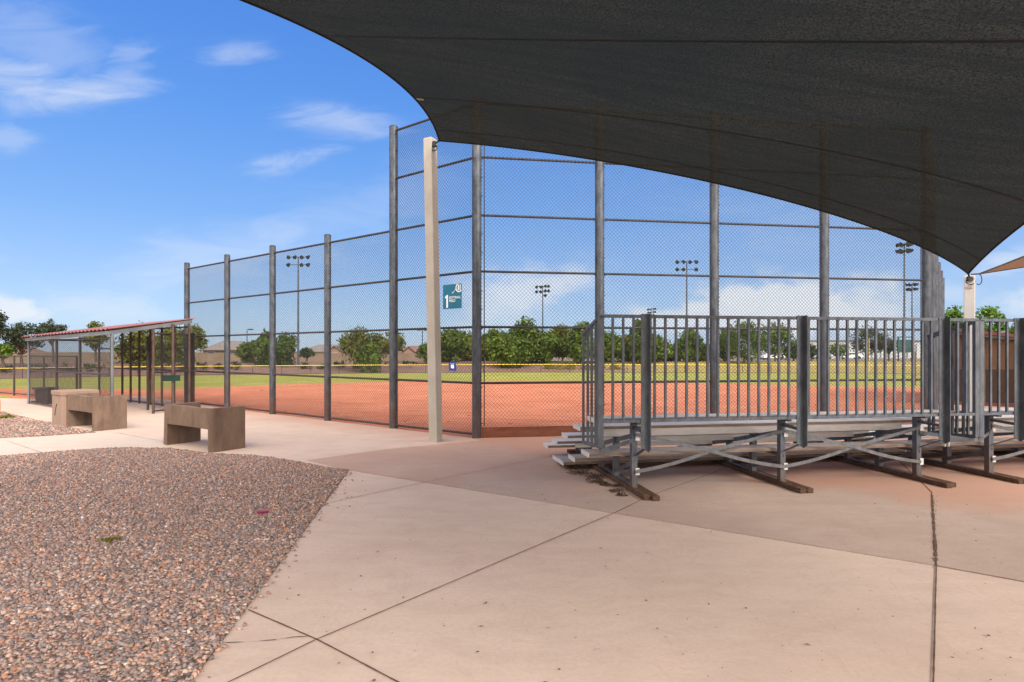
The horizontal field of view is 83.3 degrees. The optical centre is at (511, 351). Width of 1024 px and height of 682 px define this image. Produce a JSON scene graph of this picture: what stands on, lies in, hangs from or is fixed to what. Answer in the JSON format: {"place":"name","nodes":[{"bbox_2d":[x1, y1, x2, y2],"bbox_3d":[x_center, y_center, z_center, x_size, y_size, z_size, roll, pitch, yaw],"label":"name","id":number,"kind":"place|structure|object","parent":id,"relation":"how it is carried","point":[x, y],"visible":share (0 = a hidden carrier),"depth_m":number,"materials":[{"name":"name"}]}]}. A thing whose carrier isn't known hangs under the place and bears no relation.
{"place":"outdoors","nodes":[
{"label":"outdoors","id":0,"kind":"place"},
{"bbox_2d":[0,411,95,437],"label":"gravel","id":1,"kind":"structure","parent":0,"point":[22,421],"depth_m":11.13,"materials":[{"name":"beige gravel"}]},
{"bbox_2d":[0,414,15,418],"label":"grass tuft","id":2,"kind":"object","parent":1,"relation":"on","point":[6,416],"visible":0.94,"depth_m":12.94,"materials":[{"name":"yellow plant"}]},
{"bbox_2d":[0,433,165,454],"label":"concrete path","id":3,"kind":"structure","parent":0,"point":[69,442],"depth_m":9.51,"materials":[{"name":"beige concrete"}]},
{"bbox_2d":[0,447,362,681],"bbox_3d":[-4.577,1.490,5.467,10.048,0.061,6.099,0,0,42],"label":"gravel","id":4,"kind":"structure","parent":0,"point":[108,485],"depth_m":4.46,"materials":[{"name":"brown gravel"}]},
{"bbox_2d":[98,535,121,542],"bbox_3d":[-3.160,1.473,4.531,0.107,0.051,0.126,0,0,15],"label":"weed","id":5,"kind":"object","parent":4,"relation":"on","point":[109,539],"visible":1,"depth_m":4.51,"materials":[{"name":"green plant"}]},
{"bbox_2d":[257,510,268,513],"bbox_3d":[-2.280,1.463,5.269,0.102,0.029,0.026,0,0,-8],"label":"wrapper","id":6,"kind":"object","parent":4,"relation":"on","point":[263,511],"visible":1,"depth_m":5.26,"materials":[{"name":"plastic"}]},
{"bbox_2d":[0,381,919,437],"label":"infield dirt","id":7,"kind":"structure","parent":0,"point":[508,394],"depth_m":17.91,"materials":[{"name":"soil"}]},
{"bbox_2d":[0,355,77,395],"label":"boundary fence","id":8,"kind":"object","parent":7,"relation":"on","point":[24,371],"visible":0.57,"depth_m":19.62,"materials":[{"name":"metal"}]},
{"bbox_2d":[389,118,935,437],"bbox_3d":[3.704,-1.446,11.438,12.149,5.992,1.698,0,0,-8],"label":"backstop","id":9,"kind":"object","parent":7,"relation":"on","point":[928,300],"visible":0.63,"depth_m":10.59,"materials":[{"name":"metal"}]},
{"bbox_2d":[443,283,461,308],"bbox_3d":[-1.072,-0.994,10.329,0.450,0.439,0.008,0,0,37],"label":"field sign","id":10,"kind":"object","parent":9,"relation":"attached to","point":[452,296],"visible":1,"depth_m":10.32,"materials":[{"name":"teal metal"}]},
{"bbox_2d":[0,372,919,397],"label":"outfield grass","id":11,"kind":"structure","parent":0,"point":[500,376],"depth_m":56.83,"materials":[{"name":"green plant"}]},
{"bbox_2d":[945,305,963,328],"bbox_3d":[22.948,-0.427,29.984,1.387,4.054,1.464,0,0,0],"label":"leafy tree","id":12,"kind":"object","parent":11,"relation":"on","point":[954,312],"visible":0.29,"depth_m":29.78,"materials":[{"name":"green plant"}]},
{"bbox_2d":[975,306,1006,332],"bbox_3d":[24.959,-0.420,30.025,1.632,4.040,1.225,0,0,27],"label":"leafy tree","id":13,"kind":"object","parent":11,"relation":"on","point":[989,312],"visible":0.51,"depth_m":29.85,"materials":[{"name":"green plant"}]},
{"bbox_2d":[1002,323,1013,333],"bbox_3d":[30.010,-0.081,33.981,1.924,3.361,1.849,0,0,0],"label":"leafy tree","id":14,"kind":"object","parent":11,"relation":"on","point":[1011,330],"visible":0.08,"depth_m":33.97,"materials":[{"name":"green plant"}]},
{"bbox_2d":[5,352,919,362],"bbox_3d":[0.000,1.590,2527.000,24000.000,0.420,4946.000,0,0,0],"label":"desert ground","id":15,"kind":"structure","parent":0,"point":[735,359],"depth_m":122.71,"materials":[{"name":"brown soil"}]},
{"bbox_2d":[13,348,46,352],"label":"house","id":16,"kind":"structure","parent":15,"relation":"on","point":[30,350],"depth_m":124.85,"materials":[{"name":"beige paint"}]},
{"bbox_2d":[38,318,69,362],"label":"broad tree","id":17,"kind":"object","parent":15,"relation":"on","point":[51,327],"visible":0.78,"depth_m":73.56,"materials":[{"name":"green plant"}]},
{"bbox_2d":[82,320,108,361],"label":"broad tree","id":18,"kind":"object","parent":15,"relation":"on","point":[93,323],"visible":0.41,"depth_m":77.55,"materials":[{"name":"green plant"}]},
{"bbox_2d":[180,323,208,361],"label":"willow tree","id":19,"kind":"object","parent":15,"relation":"on","point":[199,338],"visible":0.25,"depth_m":83.63,"materials":[{"name":"green plant"}]},
{"bbox_2d":[0,353,423,361],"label":"block wall","id":20,"kind":"structure","parent":15,"relation":"on","point":[17,359],"depth_m":95.65,"materials":[{"name":"beige paint"}]},
{"bbox_2d":[201,341,242,352],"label":"house","id":21,"kind":"structure","parent":15,"relation":"on","point":[233,347],"depth_m":112.65,"materials":[{"name":"beige paint"}]},
{"bbox_2d":[299,347,314,360],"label":"broad tree","id":22,"kind":"object","parent":15,"relation":"on","point":[307,353],"visible":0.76,"depth_m":83.62,"materials":[{"name":"green plant"}]},
{"bbox_2d":[295,345,343,352],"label":"house","id":23,"kind":"structure","parent":15,"relation":"on","point":[322,350],"depth_m":108.16,"materials":[{"name":"beige paint"}]},
{"bbox_2d":[398,346,419,352],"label":"house","id":24,"kind":"structure","parent":15,"relation":"on","point":[413,347],"depth_m":108.72,"materials":[{"name":"beige paint"}]},
{"bbox_2d":[456,330,490,360],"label":"broad tree","id":25,"kind":"object","parent":15,"relation":"on","point":[470,348],"visible":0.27,"depth_m":86.89,"materials":[{"name":"green plant"}]},
{"bbox_2d":[482,328,504,360],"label":"broad tree","id":26,"kind":"object","parent":15,"relation":"on","point":[494,334],"visible":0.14,"depth_m":88.73,"materials":[{"name":"green plant"}]},
{"bbox_2d":[535,285,549,329],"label":"floodlight pole","id":27,"kind":"object","parent":15,"relation":"on","point":[548,290],"visible":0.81,"depth_m":97.91,"materials":[{"name":"metal"}]},
{"bbox_2d":[551,323,570,360],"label":"broad tree","id":28,"kind":"object","parent":15,"relation":"on","point":[562,333],"visible":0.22,"depth_m":87.12,"materials":[{"name":"green plant"}]},
{"bbox_2d":[647,308,655,329],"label":"floodlight pole","id":29,"kind":"object","parent":15,"relation":"on","point":[651,313],"visible":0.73,"depth_m":149.97,"materials":[{"name":"metal"}]},
{"bbox_2d":[659,344,681,360],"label":"broad tree","id":30,"kind":"object","parent":15,"relation":"on","point":[672,357],"visible":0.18,"depth_m":87.05,"materials":[{"name":"green plant"}]},
{"bbox_2d":[719,330,742,360],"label":"broad tree","id":31,"kind":"object","parent":15,"relation":"on","point":[722,355],"visible":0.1,"depth_m":85.55,"materials":[{"name":"green plant"}]},
{"bbox_2d":[761,353,785,359],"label":"parked car","id":32,"kind":"object","parent":15,"relation":"on","point":[764,357],"visible":0.45,"depth_m":117.15,"materials":[{"name":"white paint"}]},
{"bbox_2d":[780,339,796,360],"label":"broad tree","id":33,"kind":"object","parent":15,"relation":"on","point":[794,345],"visible":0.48,"depth_m":89.52,"materials":[{"name":"green plant"}]},
{"bbox_2d":[810,343,816,360],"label":"broad tree","id":34,"kind":"object","parent":15,"relation":"on","point":[813,348],"visible":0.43,"depth_m":94.68,"materials":[{"name":"green plant"}]},
{"bbox_2d":[830,343,850,360],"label":"broad tree","id":35,"kind":"object","parent":15,"relation":"on","point":[842,353],"visible":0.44,"depth_m":95.57,"materials":[{"name":"green plant"}]},
{"bbox_2d":[840,352,862,358],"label":"parked car","id":36,"kind":"object","parent":15,"relation":"on","point":[852,354],"visible":0.4,"depth_m":129.15,"materials":[{"name":"white paint"}]},
{"bbox_2d":[794,340,919,357],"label":"long building","id":37,"kind":"structure","parent":15,"relation":"on","point":[917,347],"depth_m":150.00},
{"bbox_2d":[849,325,891,360],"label":"broad tree","id":38,"kind":"object","parent":15,"relation":"on","point":[870,344],"visible":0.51,"depth_m":83.52,"materials":[{"name":"green plant"}]},
{"bbox_2d":[887,338,896,360],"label":"broad tree","id":39,"kind":"object","parent":15,"relation":"on","point":[889,350],"visible":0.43,"depth_m":95.78,"materials":[{"name":"green plant"}]},
{"bbox_2d":[897,337,910,360],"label":"scoreboard","id":40,"kind":"object","parent":15,"relation":"on","point":[907,345],"visible":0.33,"depth_m":91.85,"materials":[{"name":"green metal"}]},
{"bbox_2d":[905,283,918,360],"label":"floodlight pole","id":41,"kind":"object","parent":15,"relation":"on","point":[912,287],"visible":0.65,"depth_m":104.91,"materials":[{"name":"metal"}]},
{"bbox_2d":[0,361,961,378],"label":"bank","id":42,"kind":"structure","parent":0,"point":[681,369],"depth_m":76.47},
{"bbox_2d":[0,310,9,330],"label":"broad tree","id":43,"kind":"object","parent":42,"relation":"on","point":[2,323],"visible":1,"depth_m":60.33,"materials":[{"name":"green plant"}]},
{"bbox_2d":[0,365,15,372],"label":"shrub","id":44,"kind":"object","parent":42,"relation":"on","point":[7,366],"visible":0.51,"depth_m":62.29,"materials":[{"name":"green plant"}]},
{"bbox_2d":[0,343,16,366],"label":"broad tree","id":45,"kind":"object","parent":42,"relation":"on","point":[4,350],"visible":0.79,"depth_m":59.85,"materials":[{"name":"green plant"}]},
{"bbox_2d":[0,321,45,366],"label":"broad tree","id":46,"kind":"object","parent":42,"relation":"on","point":[14,337],"visible":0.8,"depth_m":65.43,"materials":[{"name":"green plant"}]},
{"bbox_2d":[83,364,105,371],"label":"shrub","id":47,"kind":"object","parent":42,"relation":"on","point":[91,366],"visible":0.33,"depth_m":65.72,"materials":[{"name":"green plant"}]},
{"bbox_2d":[114,321,170,363],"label":"willow tree","id":48,"kind":"object","parent":42,"relation":"on","point":[136,342],"visible":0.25,"depth_m":73.00,"materials":[{"name":"green plant"}]},
{"bbox_2d":[156,325,195,361],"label":"willow tree","id":49,"kind":"object","parent":42,"relation":"on","point":[177,345],"visible":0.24,"depth_m":77.10,"materials":[{"name":"green plant"}]},
{"bbox_2d":[196,362,207,369],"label":"shrub","id":50,"kind":"object","parent":42,"relation":"on","point":[202,365],"visible":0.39,"depth_m":70.48,"materials":[{"name":"green plant"}]},
{"bbox_2d":[230,361,242,369],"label":"shrub","id":51,"kind":"object","parent":42,"relation":"on","point":[236,365],"visible":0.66,"depth_m":71.56,"materials":[{"name":"green plant"}]},
{"bbox_2d":[234,341,256,362],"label":"broad tree","id":52,"kind":"object","parent":42,"relation":"on","point":[246,352],"visible":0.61,"depth_m":77.43,"materials":[{"name":"green plant"}]},
{"bbox_2d":[248,328,276,366],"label":"broad tree","id":53,"kind":"object","parent":42,"relation":"on","point":[255,350],"visible":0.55,"depth_m":74.25,"materials":[{"name":"green plant"}]},
{"bbox_2d":[276,331,299,366],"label":"broad tree","id":54,"kind":"object","parent":42,"relation":"on","point":[279,350],"visible":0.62,"depth_m":75.23,"materials":[{"name":"green plant"}]},
{"bbox_2d":[286,255,309,367],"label":"floodlight pole","id":55,"kind":"object","parent":42,"relation":"on","point":[301,257],"visible":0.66,"depth_m":74.91,"materials":[{"name":"metal"}]},
{"bbox_2d":[333,360,346,368],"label":"shrub","id":56,"kind":"object","parent":42,"relation":"on","point":[343,363],"visible":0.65,"depth_m":75.39,"materials":[{"name":"green plant"}]},
{"bbox_2d":[336,323,386,371],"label":"tree","id":57,"kind":"object","parent":42,"relation":"on","point":[359,342],"visible":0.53,"depth_m":72.31,"materials":[{"name":"green plant"}]},
{"bbox_2d":[354,341,383,372],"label":"willow tree","id":58,"kind":"object","parent":42,"relation":"on","point":[370,358],"visible":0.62,"depth_m":71.53,"materials":[{"name":"green plant"}]},
{"bbox_2d":[382,331,406,357],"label":"willow tree","id":59,"kind":"object","parent":42,"relation":"on","point":[400,345],"visible":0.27,"depth_m":81.47,"materials":[{"name":"green plant"}]},
{"bbox_2d":[415,341,427,363],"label":"broad tree","id":60,"kind":"object","parent":42,"relation":"on","point":[424,353],"visible":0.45,"depth_m":79.56,"materials":[{"name":"green plant"}]},
{"bbox_2d":[440,326,471,361],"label":"broad tree","id":61,"kind":"object","parent":42,"relation":"on","point":[457,345],"visible":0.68,"depth_m":82.86,"materials":[{"name":"green plant"}]},
{"bbox_2d":[0,364,919,377],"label":"outfield fence","id":62,"kind":"object","parent":42,"relation":"on","point":[462,369],"visible":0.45,"depth_m":70.19,"materials":[{"name":"metal"}]},
{"bbox_2d":[449,361,455,370],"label":"fence sign","id":63,"kind":"object","parent":62,"relation":"attached to","point":[451,367],"visible":0.63,"depth_m":72.03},
{"bbox_2d":[485,332,533,367],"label":"broad tree","id":64,"kind":"object","parent":42,"relation":"on","point":[496,345],"visible":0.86,"depth_m":78.78,"materials":[{"name":"green plant"}]},
{"bbox_2d":[503,315,544,363],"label":"broad tree","id":65,"kind":"object","parent":42,"relation":"on","point":[531,333],"visible":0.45,"depth_m":80.84,"materials":[{"name":"green plant"}]},
{"bbox_2d":[528,329,561,362],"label":"broad tree","id":66,"kind":"object","parent":42,"relation":"on","point":[554,347],"visible":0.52,"depth_m":82.91,"materials":[{"name":"green plant"}]},
{"bbox_2d":[565,362,575,369],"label":"shrub","id":67,"kind":"object","parent":42,"relation":"on","point":[572,367],"visible":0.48,"depth_m":78.13,"materials":[{"name":"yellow plant"}]},
{"bbox_2d":[560,321,593,362],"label":"broad tree","id":68,"kind":"object","parent":42,"relation":"on","point":[576,339],"visible":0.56,"depth_m":81.19,"materials":[{"name":"green plant"}]},
{"bbox_2d":[593,329,626,362],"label":"broad tree","id":69,"kind":"object","parent":42,"relation":"on","point":[607,347],"visible":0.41,"depth_m":82.64,"materials":[{"name":"green plant"}]},
{"bbox_2d":[619,334,636,361],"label":"broad tree","id":70,"kind":"object","parent":42,"relation":"on","point":[627,351],"visible":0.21,"depth_m":85.28,"materials":[{"name":"green plant"}]},
{"bbox_2d":[626,318,652,362],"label":"broad tree","id":71,"kind":"object","parent":42,"relation":"on","point":[637,344],"visible":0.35,"depth_m":81.42,"materials":[{"name":"green plant"}]},
{"bbox_2d":[651,334,673,362],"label":"broad tree","id":72,"kind":"object","parent":42,"relation":"on","point":[659,345],"visible":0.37,"depth_m":83.01,"materials":[{"name":"green plant"}]},
{"bbox_2d":[675,260,697,367],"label":"floodlight pole","id":73,"kind":"object","parent":42,"relation":"on","point":[683,269],"visible":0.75,"depth_m":77.92,"materials":[{"name":"metal"}]},
{"bbox_2d":[673,329,703,361],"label":"broad tree","id":74,"kind":"object","parent":42,"relation":"on","point":[692,347],"visible":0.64,"depth_m":83.18,"materials":[{"name":"green plant"}]},
{"bbox_2d":[699,342,709,360],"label":"broad tree","id":75,"kind":"object","parent":42,"relation":"on","point":[703,354],"visible":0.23,"depth_m":84.91,"materials":[{"name":"green plant"}]},
{"bbox_2d":[719,319,774,362],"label":"broad tree","id":76,"kind":"object","parent":42,"relation":"on","point":[743,342],"visible":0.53,"depth_m":80.75,"materials":[{"name":"green plant"}]},
{"bbox_2d":[760,322,795,360],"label":"broad tree","id":77,"kind":"object","parent":42,"relation":"on","point":[782,336],"visible":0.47,"depth_m":83.07,"materials":[{"name":"green plant"}]},
{"bbox_2d":[895,242,913,366],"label":"floodlight pole","id":78,"kind":"object","parent":42,"relation":"on","point":[908,244],"visible":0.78,"depth_m":75.90,"materials":[{"name":"metal"}]},
{"bbox_2d":[0,396,1023,681],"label":"concrete plaza","id":79,"kind":"structure","parent":0,"point":[564,606],"depth_m":3.49,"materials":[{"name":"beige concrete"}]},
{"bbox_2d":[32,387,58,403],"bbox_3d":[-13.454,1.260,16.614,0.470,0.480,0.400,0,0,0],"label":"trash bin","id":80,"kind":"object","parent":79,"relation":"on","point":[43,395],"visible":0.45,"depth_m":16.47,"materials":[{"name":"black metal"}]},
{"bbox_2d":[51,389,98,425],"bbox_3d":[-9.042,1.154,11.924,0.650,0.732,0.650,0,0,37],"label":"concrete bench","id":81,"kind":"object","parent":79,"relation":"on","point":[58,407],"visible":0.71,"depth_m":11.65,"materials":[{"name":"beige concrete"}]},
{"bbox_2d":[66,393,126,430],"bbox_3d":[-8.269,1.183,11.445,1.335,0.675,0.560,0,0,34],"label":"concrete bench","id":82,"kind":"object","parent":79,"relation":"on","point":[97,411],"visible":0.98,"depth_m":11.17,"materials":[{"name":"beige concrete"}]},
{"bbox_2d":[23,318,195,413],"bbox_3d":[-10.998,0.314,16.047,6.858,2.412,2.836,0,0,36],"label":"dugout","id":83,"kind":"object","parent":79,"relation":"on","point":[150,367],"visible":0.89,"depth_m":15.29,"materials":[{"name":"metal"}]},
{"bbox_2d":[161,324,179,403],"bbox_3d":[-8.502,0.410,14.387,0.472,2.220,0.094,0,0,0],"label":"post","id":84,"kind":"object","parent":79,"relation":"on","point":[172,377],"visible":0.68,"depth_m":14.37,"materials":[{"name":"grey metal"}]},
{"bbox_2d":[164,402,244,452],"bbox_3d":[-4.906,1.183,9.162,1.415,0.675,0.545,0,0,34],"label":"concrete bench","id":85,"kind":"object","parent":79,"relation":"on","point":[189,421],"visible":0.98,"depth_m":8.89,"materials":[{"name":"beige concrete"}]},
{"bbox_2d":[225,636,304,642],"bbox_3d":[-1.271,1.494,2.990,0.410,0.001,0.020,0,0,-10],"label":"pavement crack","id":86,"kind":"object","parent":79,"relation":"on","point":[272,639],"visible":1,"depth_m":2.99,"materials":[{"name":"concrete"}]},
{"bbox_2d":[184,230,388,425],"bbox_3d":[-5.878,-0.511,13.988,8.866,4.122,0.153,0,0,37],"label":"sideline fence","id":87,"kind":"object","parent":79,"relation":"on","point":[272,293],"visible":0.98,"depth_m":13.54,"materials":[{"name":"metal"}]},
{"bbox_2d":[248,609,398,681],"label":"pavement joint","id":88,"kind":"object","parent":79,"relation":"on","point":[330,646],"visible":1,"depth_m":2.92,"materials":[{"name":"concrete"}]},
{"bbox_2d":[423,137,442,441],"bbox_3d":[-1.300,-1.023,9.629,0.302,5.086,0.215,0,0,28],"label":"canopy pole","id":89,"kind":"object","parent":79,"relation":"on","point":[432,288],"visible":0.97,"depth_m":9.57,"materials":[{"name":"beige metal"}]},
{"bbox_2d":[240,0,1023,273],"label":"shade canopy","id":90,"kind":"object","parent":89,"relation":"attached to","point":[902,119],"visible":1,"depth_m":5.37,"materials":[{"name":"fabric"}]},
{"bbox_2d":[338,484,1001,681],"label":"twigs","id":91,"kind":"object","parent":79,"relation":"on","point":[645,600],"visible":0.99,"depth_m":3.13,"materials":[{"name":"wood"}]},
{"bbox_2d":[931,492,936,681],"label":"pavement joint","id":92,"kind":"object","parent":79,"relation":"on","point":[934,643],"visible":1,"depth_m":3.17,"materials":[{"name":"concrete"}]},
{"bbox_2d":[936,255,944,408],"bbox_3d":[12.232,-0.511,16.543,0.154,4.122,8.879,0,0,38],"label":"sideline fence","id":93,"kind":"object","parent":79,"relation":"on","point":[940,295],"visible":0.38,"depth_m":14.73,"materials":[{"name":"metal"}]},
{"bbox_2d":[941,566,1020,580],"bbox_3d":[3.355,1.494,3.733,0.974,0.001,0.010,0,0,38],"label":"pavement joint","id":94,"kind":"object","parent":79,"relation":"on","point":[980,573],"visible":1,"depth_m":3.88,"materials":[{"name":"concrete"}]},
{"bbox_2d":[954,329,1013,406],"bbox_3d":[14.775,0.405,18.106,1.785,2.191,5.870,0,0,38],"label":"dugout","id":95,"kind":"object","parent":79,"relation":"on","point":[1002,369],"visible":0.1,"depth_m":15.81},
{"bbox_2d":[0,0,1023,351],"label":"sky","id":96,"kind":"structure","parent":0,"point":[141,140],"materials":[{"name":"blue"}]},
{"bbox_2d":[307,406,1023,581],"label":"concrete pad","id":97,"kind":"object","parent":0,"point":[836,514],"visible":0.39,"depth_m":6.00,"materials":[{"name":"beige concrete"}]},
{"bbox_2d":[333,456,548,501],"bbox_3d":[-0.586,1.494,7.045,0.024,0.001,3.609,0,0,43],"label":"pavement joint","id":98,"kind":"object","parent":97,"relation":"on","point":[436,479],"visible":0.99,"depth_m":6.71,"materials":[{"name":"concrete"}]},
{"bbox_2d":[228,461,740,681],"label":"pavement joint","id":99,"kind":"object","parent":97,"relation":"on","point":[429,591],"visible":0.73,"depth_m":3.49,"materials":[{"name":"concrete"}]},
{"bbox_2d":[559,463,627,495],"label":"leaf litter","id":100,"kind":"object","parent":97,"relation":"on","point":[601,482],"visible":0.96,"depth_m":6.68,"materials":[{"name":"brown plant"}]},
{"bbox_2d":[353,470,931,564],"bbox_3d":[0.451,1.493,5.663,6.003,0.001,0.009,0,0,33],"label":"pavement joint","id":101,"kind":"object","parent":97,"relation":"on","point":[673,522],"visible":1,"depth_m":5.00,"materials":[{"name":"concrete"}]},
{"bbox_2d":[297,447,1011,679],"bbox_3d":[2.979,1.491,5.833,12.623,0.008,6.670,0,0,0],"label":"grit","id":102,"kind":"object","parent":97,"relation":"on","point":[708,603],"visible":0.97,"depth_m":3.82,"materials":[{"name":"gravel"}]},
{"bbox_2d":[543,313,979,500],"bbox_3d":[2.844,0.555,7.440,4.455,1.880,2.857,0,0,-9],"label":"bleacher","id":103,"kind":"object","parent":97,"relation":"on","point":[803,429],"visible":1,"depth_m":6.36,"materials":[{"name":"metal"}]},
{"bbox_2d":[839,318,1023,483],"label":"bleacher","id":104,"kind":"object","parent":97,"relation":"on","point":[1005,421],"visible":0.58,"depth_m":6.79,"materials":[{"name":"metal"}]},
{"bbox_2d":[931,495,937,565],"bbox_3d":[3.670,1.492,5.009,0.026,0.001,2.435,0,0,36],"label":"pavement joint","id":105,"kind":"object","parent":97,"relation":"on","point":[934,534],"visible":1,"depth_m":4.70,"materials":[{"name":"concrete"}]},
{"bbox_2d":[964,274,981,408],"bbox_3d":[7.388,0.122,9.293,0.268,2.755,0.209,0,0,0],"label":"canopy pole","id":106,"kind":"object","parent":97,"relation":"on","point":[969,295],"visible":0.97,"depth_m":9.23,"materials":[{"name":"beige metal"}]},
{"bbox_2d":[971,256,1023,274],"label":"shade canopy","id":107,"kind":"object","parent":106,"relation":"attached to","point":[1017,263],"visible":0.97,"depth_m":9.29,"materials":[{"name":"beige fabric"}]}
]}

